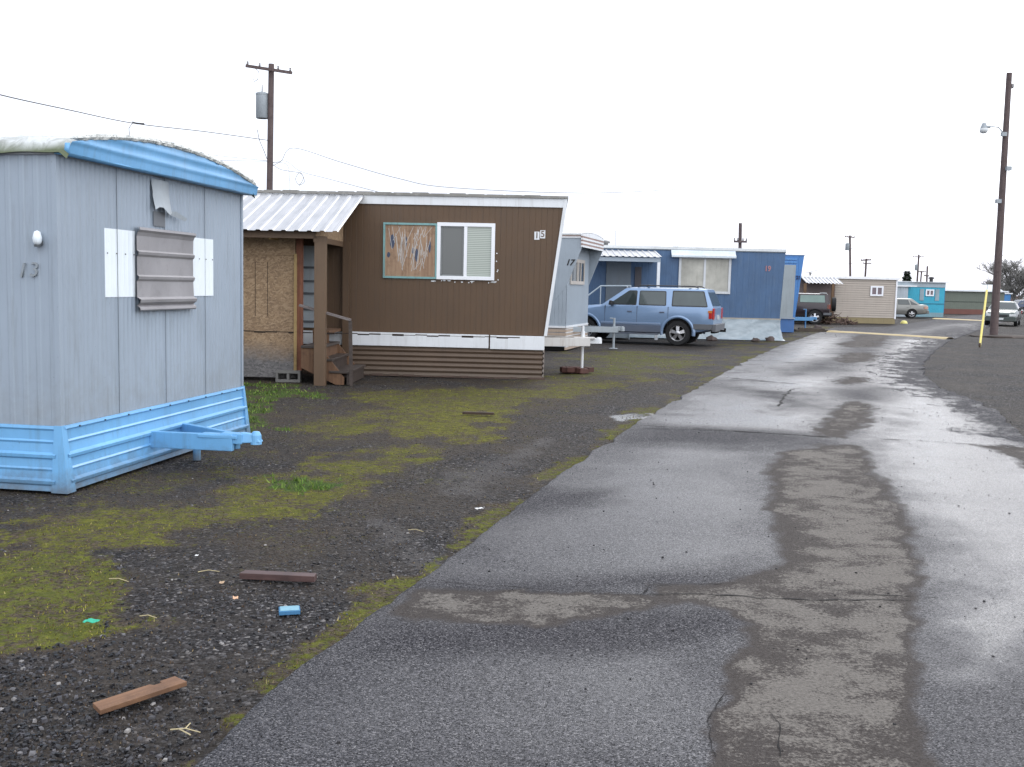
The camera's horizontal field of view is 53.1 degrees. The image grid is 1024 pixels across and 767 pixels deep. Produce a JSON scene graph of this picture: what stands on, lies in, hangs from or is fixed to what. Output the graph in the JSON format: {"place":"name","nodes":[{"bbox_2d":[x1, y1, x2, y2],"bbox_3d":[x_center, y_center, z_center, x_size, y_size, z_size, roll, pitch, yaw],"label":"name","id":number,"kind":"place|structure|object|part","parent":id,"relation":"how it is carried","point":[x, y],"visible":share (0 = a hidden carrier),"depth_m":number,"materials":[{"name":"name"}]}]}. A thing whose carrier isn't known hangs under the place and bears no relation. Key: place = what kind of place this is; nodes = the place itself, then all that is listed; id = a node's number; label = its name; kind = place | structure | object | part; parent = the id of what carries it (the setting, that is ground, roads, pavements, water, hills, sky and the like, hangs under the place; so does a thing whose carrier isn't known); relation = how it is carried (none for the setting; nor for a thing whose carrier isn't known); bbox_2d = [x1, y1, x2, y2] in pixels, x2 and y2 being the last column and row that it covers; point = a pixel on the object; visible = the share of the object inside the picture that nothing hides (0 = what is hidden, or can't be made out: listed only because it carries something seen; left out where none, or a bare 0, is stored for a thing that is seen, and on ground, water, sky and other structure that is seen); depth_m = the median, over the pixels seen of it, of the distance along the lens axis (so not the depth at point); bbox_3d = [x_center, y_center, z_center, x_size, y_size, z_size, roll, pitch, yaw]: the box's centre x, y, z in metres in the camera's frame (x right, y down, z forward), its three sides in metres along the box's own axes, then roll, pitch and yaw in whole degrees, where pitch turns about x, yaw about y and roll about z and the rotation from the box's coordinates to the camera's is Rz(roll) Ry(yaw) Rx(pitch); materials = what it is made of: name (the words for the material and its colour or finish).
{"place":"outdoors","nodes":[
{"label":"outdoors","id":0,"kind":"place"},
{"bbox_2d":[244,380,340,494],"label":"grass","id":1,"kind":"structure","parent":0,"point":[298,479],"depth_m":13.00,"materials":[{"name":"green plant"}]},
{"bbox_2d":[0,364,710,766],"bbox_3d":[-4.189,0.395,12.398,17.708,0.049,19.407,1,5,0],"label":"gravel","id":2,"kind":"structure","parent":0,"point":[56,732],"depth_m":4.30,"materials":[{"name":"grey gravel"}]},
{"bbox_2d":[170,723,200,735],"bbox_3d":[-1.184,1.261,3.737,0.115,0.017,0.063,5,6,31],"label":"twig","id":3,"kind":"object","parent":2,"relation":"on","point":[185,728],"visible":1,"depth_m":3.73,"materials":[{"name":"wood"}]},
{"bbox_2d":[0,313,1023,766],"bbox_3d":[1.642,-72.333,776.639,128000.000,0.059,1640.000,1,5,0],"label":"ground","id":4,"kind":"structure","parent":0,"point":[988,373],"depth_m":7.37,"materials":[{"name":"grey gravel"}]},
{"bbox_2d":[0,133,262,493],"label":"mobile home","id":5,"kind":"object","parent":4,"relation":"on","point":[121,303],"visible":1,"depth_m":8.42,"materials":[{"name":"grey metal"}]},
{"bbox_2d":[136,226,196,310],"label":"window cover","id":6,"kind":"structure","parent":5,"relation":"in","point":[165,258],"depth_m":9.19,"materials":[{"name":"grey metal"}]},
{"bbox_2d":[93,676,186,714],"bbox_3d":[-1.468,1.226,4.037,0.080,0.020,0.369,8,10,40],"label":"wooden board","id":7,"kind":"object","parent":4,"relation":"on","point":[112,703],"visible":1,"depth_m":4.02,"materials":[{"name":"brown wood"}]},
{"bbox_2d":[245,61,291,189],"bbox_3d":[-8.864,-6.745,37.542,1.686,9.800,0.477,1,5,0],"label":"utility pole","id":8,"kind":"object","parent":4,"relation":"on","point":[264,105],"visible":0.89,"depth_m":37.12,"materials":[{"name":"wood"}]},
{"bbox_2d":[0,94,267,140],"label":"overhead wire","id":9,"kind":"object","parent":8,"relation":"attached to","point":[119,120],"visible":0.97,"depth_m":27.51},
{"bbox_2d":[275,166,304,185],"bbox_3d":[-8.190,-7.639,37.462,1.212,0.778,0.016,1,5,0],"label":"overhead wire","id":10,"kind":"object","parent":8,"relation":"attached to","point":[296,176],"visible":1,"depth_m":37.45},
{"bbox_2d":[274,161,376,191],"bbox_3d":[-5.344,-5.923,29.160,0.442,2.579,18.247,-1,6,-21],"label":"overhead wire","id":11,"kind":"object","parent":8,"relation":"attached to","point":[330,179],"visible":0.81,"depth_m":28.53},
{"bbox_2d":[273,148,1000,192],"bbox_3d":[5.881,-7.972,38.261,29.264,2.214,3.142,0,6,-9],"label":"overhead wire","id":12,"kind":"object","parent":8,"relation":"attached to","point":[619,192],"visible":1,"depth_m":37.89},
{"bbox_2d":[239,570,316,581],"bbox_3d":[-1.293,1.066,5.672,0.429,0.035,0.062,1,7,8],"label":"wooden board","id":13,"kind":"object","parent":4,"relation":"on","point":[278,576],"visible":1,"depth_m":5.65,"materials":[{"name":"brown wood"}]},
{"bbox_2d":[275,370,301,382],"bbox_3d":[-3.659,-0.122,16.792,0.400,0.190,0.200,1,5,-3],"label":"concrete block","id":14,"kind":"object","parent":4,"relation":"on","point":[289,373],"depth_m":16.70,"materials":[{"name":"grey concrete"}]},
{"bbox_2d":[279,605,299,614],"bbox_3d":[-1.113,1.133,5.122,0.104,0.024,0.072,0,9,-14],"label":"sponge block","id":15,"kind":"object","parent":4,"relation":"on","point":[289,610],"depth_m":5.10,"materials":[{"name":"blue plastic"}]},
{"bbox_2d":[299,304,365,385],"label":"wooden steps","id":16,"kind":"structure","parent":4,"relation":"on","point":[339,361],"depth_m":16.50,"materials":[{"name":"brown wood"}]},
{"bbox_2d":[0,374,705,766],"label":"leaf litter","id":17,"kind":"object","parent":4,"relation":"on","point":[270,556],"visible":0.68,"depth_m":6.48,"materials":[{"name":"brown plant"}]},
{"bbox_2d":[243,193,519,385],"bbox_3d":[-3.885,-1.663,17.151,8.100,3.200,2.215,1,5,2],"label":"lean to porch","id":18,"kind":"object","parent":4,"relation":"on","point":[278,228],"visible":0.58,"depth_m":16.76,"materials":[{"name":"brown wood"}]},
{"bbox_2d":[0,340,774,766],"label":"moss","id":19,"kind":"object","parent":4,"relation":"on","point":[234,522],"visible":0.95,"depth_m":5.92,"materials":[{"name":"green plant"}]},
{"bbox_2d":[83,618,98,622],"bbox_3d":[-2.002,1.130,4.873,0.071,0.015,0.044,2,6,8],"label":"plastic scrap","id":20,"kind":"object","parent":19,"relation":"on","point":[90,620],"visible":1,"depth_m":4.87,"materials":[{"name":"teal plastic"}]},
{"bbox_2d":[257,190,601,379],"bbox_3d":[-4.344,-1.951,19.715,12.190,3.266,2.985,1,5,2],"label":"mobile home","id":21,"kind":"object","parent":4,"relation":"on","point":[455,266],"visible":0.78,"depth_m":18.19,"materials":[{"name":"brown metal"}]},
{"bbox_2d":[303,246,313,327],"bbox_3d":[-3.720,-1.728,18.266,0.810,1.451,0.045,1,5,2],"label":"door","id":22,"kind":"structure","parent":21,"relation":"in","point":[308,262],"depth_m":18.25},
{"bbox_2d":[383,222,436,278],"bbox_3d":[-1.804,-2.352,18.140,0.961,0.977,0.035,1,5,2],"label":"boarded window","id":23,"kind":"structure","parent":21,"relation":"in","point":[409,249],"depth_m":18.14,"materials":[{"name":"brown wood"}]},
{"bbox_2d":[436,222,494,279],"bbox_3d":[-0.816,-2.335,18.099,1.024,0.997,0.045,1,5,2],"label":"window","id":24,"kind":"structure","parent":21,"relation":"in","point":[465,251],"depth_m":18.10,"materials":[{"name":"white plastic"}]},
{"bbox_2d":[462,411,493,414],"bbox_3d":[-0.427,0.379,13.077,0.408,0.030,0.050,1,7,9],"label":"wooden board","id":25,"kind":"object","parent":4,"relation":"on","point":[479,413],"visible":1,"depth_m":13.05,"materials":[{"name":"black wood"}]},
{"bbox_2d":[560,366,593,373],"bbox_3d":[1.250,-0.264,19.674,0.667,0.133,0.502,1,5,0],"label":"brick pile","id":26,"kind":"object","parent":4,"relation":"on","point":[573,369],"visible":1,"depth_m":19.54,"materials":[{"name":"red brick"}]},
{"bbox_2d":[545,233,624,350],"bbox_3d":[-1.930,-2.697,28.898,10.360,3.096,3.020,3,6,15],"label":"mobile home","id":27,"kind":"object","parent":4,"relation":"on","point":[579,255],"visible":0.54,"depth_m":27.00,"materials":[{"name":"blue"}]},
{"bbox_2d":[570,259,584,284],"bbox_3d":[1.772,-3.009,27.626,0.030,0.675,1.810,3,6,15],"label":"window","id":28,"kind":"structure","parent":27,"relation":"in","point":[577,277],"depth_m":27.71,"materials":[{"name":"white glass"}]},
{"bbox_2d":[588,249,661,339],"bbox_3d":[3.507,-2.985,33.993,2.655,2.949,1.620,1,5,0],"label":"porch","id":29,"kind":"object","parent":4,"relation":"on","point":[624,253],"visible":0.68,"depth_m":33.22,"materials":[{"name":"white metal"}]},
{"bbox_2d":[588,285,725,345],"bbox_3d":[4.036,-2.134,31.376,5.028,1.775,2.120,3,6,20],"label":"sport utility vehicle","id":30,"kind":"object","parent":4,"relation":"on","point":[678,316],"visible":0.68,"depth_m":30.39,"materials":[{"name":"blue paint"}]},
{"bbox_3d":[3.347,-2.588,30.758,0.834,0.435,0.124,3,6,20],"label":"side window","id":31,"kind":"part","parent":30,"relation":"part of","materials":[{"name":"grey glass"}]},
{"bbox_3d":[4.192,-2.539,30.451,0.828,0.435,0.124,3,6,20],"label":"side window","id":32,"kind":"part","parent":30,"relation":"part of","materials":[{"name":"grey glass"}]},
{"bbox_3d":[5.231,-2.485,30.075,1.060,0.465,0.132,3,6,20],"label":"side window","id":33,"kind":"part","parent":30,"relation":"part of","materials":[{"name":"grey glass"}]},
{"bbox_3d":[6.049,-2.519,30.602,0.172,0.400,1.489,3,6,20],"label":"rear window","id":34,"kind":"part","parent":30,"relation":"part of","materials":[{"name":"blue glass"}]},
{"bbox_2d":[588,240,786,320],"bbox_3d":[3.681,-3.366,36.218,11.169,3.293,3.220,1,5,0],"label":"mobile home","id":35,"kind":"object","parent":4,"relation":"on","point":[744,283],"visible":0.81,"depth_m":34.76,"materials":[{"name":"blue metal"}]},
{"bbox_2d":[605,262,630,301],"bbox_3d":[3.606,-3.222,34.769,0.834,1.792,0.064,1,5,0],"label":"door","id":36,"kind":"structure","parent":35,"relation":"in","point":[617,273],"depth_m":34.73,"materials":[{"name":"silver metal"}]},
{"bbox_2d":[678,257,731,293],"bbox_3d":[6.548,-3.683,34.755,1.769,1.252,0.040,1,5,0],"label":"window","id":37,"kind":"structure","parent":35,"relation":"in","point":[714,274],"depth_m":34.75,"materials":[{"name":"white glass"}]},
{"bbox_2d":[630,319,784,340],"bbox_3d":[6.406,-2.009,36.223,5.780,0.694,3.443,1,5,0],"label":"plastic sheeting","id":38,"kind":"object","parent":35,"relation":"on","point":[747,329],"visible":0.54,"depth_m":34.81,"materials":[{"name":"white plastic"}]},
{"bbox_2d":[706,335,717,340],"bbox_3d":[6.593,-1.508,33.767,0.385,0.203,0.376,1,5,0],"label":"rock","id":39,"kind":"object","parent":4,"relation":"on","point":[710,338],"visible":1,"depth_m":33.68,"materials":[{"name":"stone"}]},
{"bbox_2d":[734,223,746,247],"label":"utility pole","id":40,"kind":"object","parent":4,"relation":"on","point":[740,240],"visible":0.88,"depth_m":47.45,"materials":[{"name":"wood"}]},
{"bbox_2d":[750,338,760,341],"bbox_3d":[8.085,-1.460,33.998,0.307,0.129,0.257,-2,6,-28],"label":"rock","id":41,"kind":"object","parent":4,"relation":"on","point":[755,340],"visible":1,"depth_m":33.92,"materials":[{"name":"stone"}]},
{"bbox_2d":[765,336,774,340],"bbox_3d":[8.693,-1.506,34.443,0.332,0.166,0.302,1,5,0],"label":"rock","id":42,"kind":"object","parent":4,"relation":"on","point":[770,338],"visible":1,"depth_m":34.35,"materials":[{"name":"stone"}]},
{"bbox_2d":[771,254,816,331],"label":"mobile home","id":43,"kind":"object","parent":4,"relation":"on","point":[793,266],"visible":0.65,"depth_m":42.21,"materials":[{"name":"blue metal"}]},
{"bbox_2d":[794,328,827,331],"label":"timber","id":44,"kind":"object","parent":4,"relation":"on","point":[811,330],"visible":0.89,"depth_m":43.37,"materials":[{"name":"wood"}]},
{"bbox_2d":[795,293,835,323],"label":"off roader","id":45,"kind":"object","parent":4,"relation":"on","point":[817,305],"visible":0.45,"depth_m":53.64,"materials":[{"name":"black paint"}]},
{"bbox_2d":[800,295,824,302],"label":"side window","id":46,"kind":"structure","parent":45,"relation":"in","point":[803,298],"depth_m":53.63,"materials":[{"name":"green glass"}]},
{"bbox_2d":[800,272,842,322],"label":"porch","id":47,"kind":"object","parent":4,"relation":"on","point":[826,285],"visible":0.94,"depth_m":57.23,"materials":[{"name":"metal"}]},
{"bbox_2d":[799,312,859,324],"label":"brush heap","id":48,"kind":"object","parent":4,"relation":"on","point":[842,321],"visible":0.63,"depth_m":54.44,"materials":[{"name":"brown wood"}]},
{"bbox_2d":[797,275,899,323],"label":"mobile home","id":49,"kind":"object","parent":4,"relation":"on","point":[871,300],"visible":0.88,"depth_m":57.35,"materials":[{"name":"beige"}]},
{"bbox_2d":[870,286,883,295],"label":"window","id":50,"kind":"structure","parent":49,"relation":"in","point":[874,290],"depth_m":57.26,"materials":[{"name":"white plastic"}]},
{"bbox_2d":[845,235,854,275],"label":"utility pole","id":51,"kind":"object","parent":4,"relation":"on","point":[848,246],"visible":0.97,"depth_m":94.10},
{"bbox_2d":[806,263,916,273],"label":"overhead wire","id":52,"kind":"object","parent":51,"relation":"attached to","point":[856,264],"visible":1,"depth_m":94.02,"materials":[{"name":"black metal"}]},
{"bbox_2d":[861,258,871,276],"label":"utility pole","id":53,"kind":"object","parent":4,"relation":"on","point":[865,263],"visible":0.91,"depth_m":123.90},
{"bbox_2d":[896,285,916,316],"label":"lean to shed","id":54,"kind":"object","parent":4,"relation":"on","point":[902,291],"visible":0.12,"depth_m":77.11,"materials":[{"name":"white paint"}]},
{"bbox_2d":[902,271,911,280],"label":"conifer tree","id":55,"kind":"object","parent":4,"relation":"on","point":[907,277],"visible":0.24,"depth_m":133.91,"materials":[{"name":"green plant"}]},
{"bbox_2d":[896,298,928,317],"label":"sedan","id":56,"kind":"object","parent":4,"relation":"on","point":[909,308],"visible":0.48,"depth_m":72.94,"materials":[{"name":"beige metal"}]},
{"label":"side window","id":57,"kind":"part","parent":56,"relation":"part of","materials":[{"name":"grey glass"}]},
{"bbox_2d":[913,254,923,281],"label":"utility pole","id":58,"kind":"object","parent":4,"relation":"on","point":[917,264],"visible":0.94,"depth_m":128.96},
{"bbox_2d":[898,277,948,316],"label":"mobile home","id":59,"kind":"object","parent":4,"relation":"on","point":[930,294],"visible":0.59,"depth_m":78.23,"materials":[{"name":"teal metal"}]},
{"bbox_2d":[925,289,933,295],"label":"window","id":60,"kind":"structure","parent":59,"relation":"in","point":[929,292],"depth_m":78.19,"materials":[{"name":"white plastic"}]},
{"bbox_2d":[924,266,928,281],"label":"utility pole","id":61,"kind":"object","parent":4,"relation":"on","point":[926,275],"visible":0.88,"depth_m":139.01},
{"bbox_2d":[943,284,1008,313],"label":"mobile home","id":62,"kind":"object","parent":4,"relation":"on","point":[964,298],"visible":0.3,"depth_m":93.65,"materials":[{"name":"green metal"}]},
{"bbox_2d":[981,279,1002,287],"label":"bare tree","id":63,"kind":"object","parent":4,"relation":"on","point":[989,282],"visible":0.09,"depth_m":158.81,"materials":[{"name":"grey plant"}]},
{"bbox_2d":[979,72,1013,334],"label":"utility pole","id":64,"kind":"object","parent":4,"relation":"on","point":[996,287],"visible":0.89,"depth_m":42.16,"materials":[{"name":"brown wood"}]},
{"bbox_2d":[979,204,997,346],"bbox_3d":[17.640,-4.298,37.804,0.072,5.686,10.537,4,6,26],"label":"guy wire","id":65,"kind":"object","parent":64,"relation":"attached to","point":[983,317],"visible":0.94,"depth_m":35.13,"materials":[{"name":"metal"}]},
{"bbox_2d":[969,334,1023,338],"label":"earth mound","id":66,"kind":"object","parent":4,"relation":"on","point":[1006,336],"visible":0.87,"depth_m":41.95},
{"bbox_2d":[973,255,1023,300],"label":"bare tree","id":67,"kind":"object","parent":4,"relation":"on","point":[1012,279],"visible":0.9,"depth_m":128.15,"materials":[{"name":"grey plant"}]},
{"bbox_2d":[1004,293,1012,300],"bbox_3d":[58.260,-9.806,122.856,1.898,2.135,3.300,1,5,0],"label":"mobile home","id":68,"kind":"object","parent":4,"relation":"on","point":[1007,296],"visible":0.14,"depth_m":121.30,"materials":[{"name":"blue paint"}]},
{"bbox_2d":[1013,300,1023,312],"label":"sedan","id":69,"kind":"object","parent":4,"relation":"on","point":[1020,303],"visible":0.18,"depth_m":105.69,"materials":[{"name":"blue paint"}]},
{"bbox_2d":[0,0,1023,295],"label":"sky","id":70,"kind":"structure","parent":0,"point":[580,100],"materials":[{"name":"white"}]},
{"bbox_2d":[193,314,1023,766],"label":"road","id":71,"kind":"structure","parent":0,"point":[399,690],"depth_m":5.25,"materials":[{"name":"grey asphalt"}]},
{"bbox_2d":[191,333,1022,766],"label":"pebbles","id":72,"kind":"object","parent":71,"relation":"on","point":[685,551],"visible":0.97,"depth_m":5.96,"materials":[{"name":"grey stone"}]},
{"bbox_2d":[418,362,1018,757],"bbox_3d":[4.186,0.436,13.438,4.154,0.001,21.018,3,6,19],"label":"road crack","id":73,"kind":"object","parent":71,"relation":"on","point":[780,402],"visible":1,"depth_m":5.49,"materials":[{"name":"black asphalt"}]},
{"bbox_2d":[827,330,953,338],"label":"speed hump","id":74,"kind":"object","parent":71,"relation":"on","point":[936,337],"visible":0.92,"depth_m":40.68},
{"bbox_2d":[932,318,984,320],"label":"speed hump","id":75,"kind":"object","parent":71,"relation":"on","point":[956,319],"visible":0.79,"depth_m":70.05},
{"bbox_2d":[985,301,1022,325],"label":"sedan","id":76,"kind":"object","parent":71,"relation":"on","point":[1010,311],"visible":0.81,"depth_m":59.10,"materials":[{"name":"white paint"}]}
]}

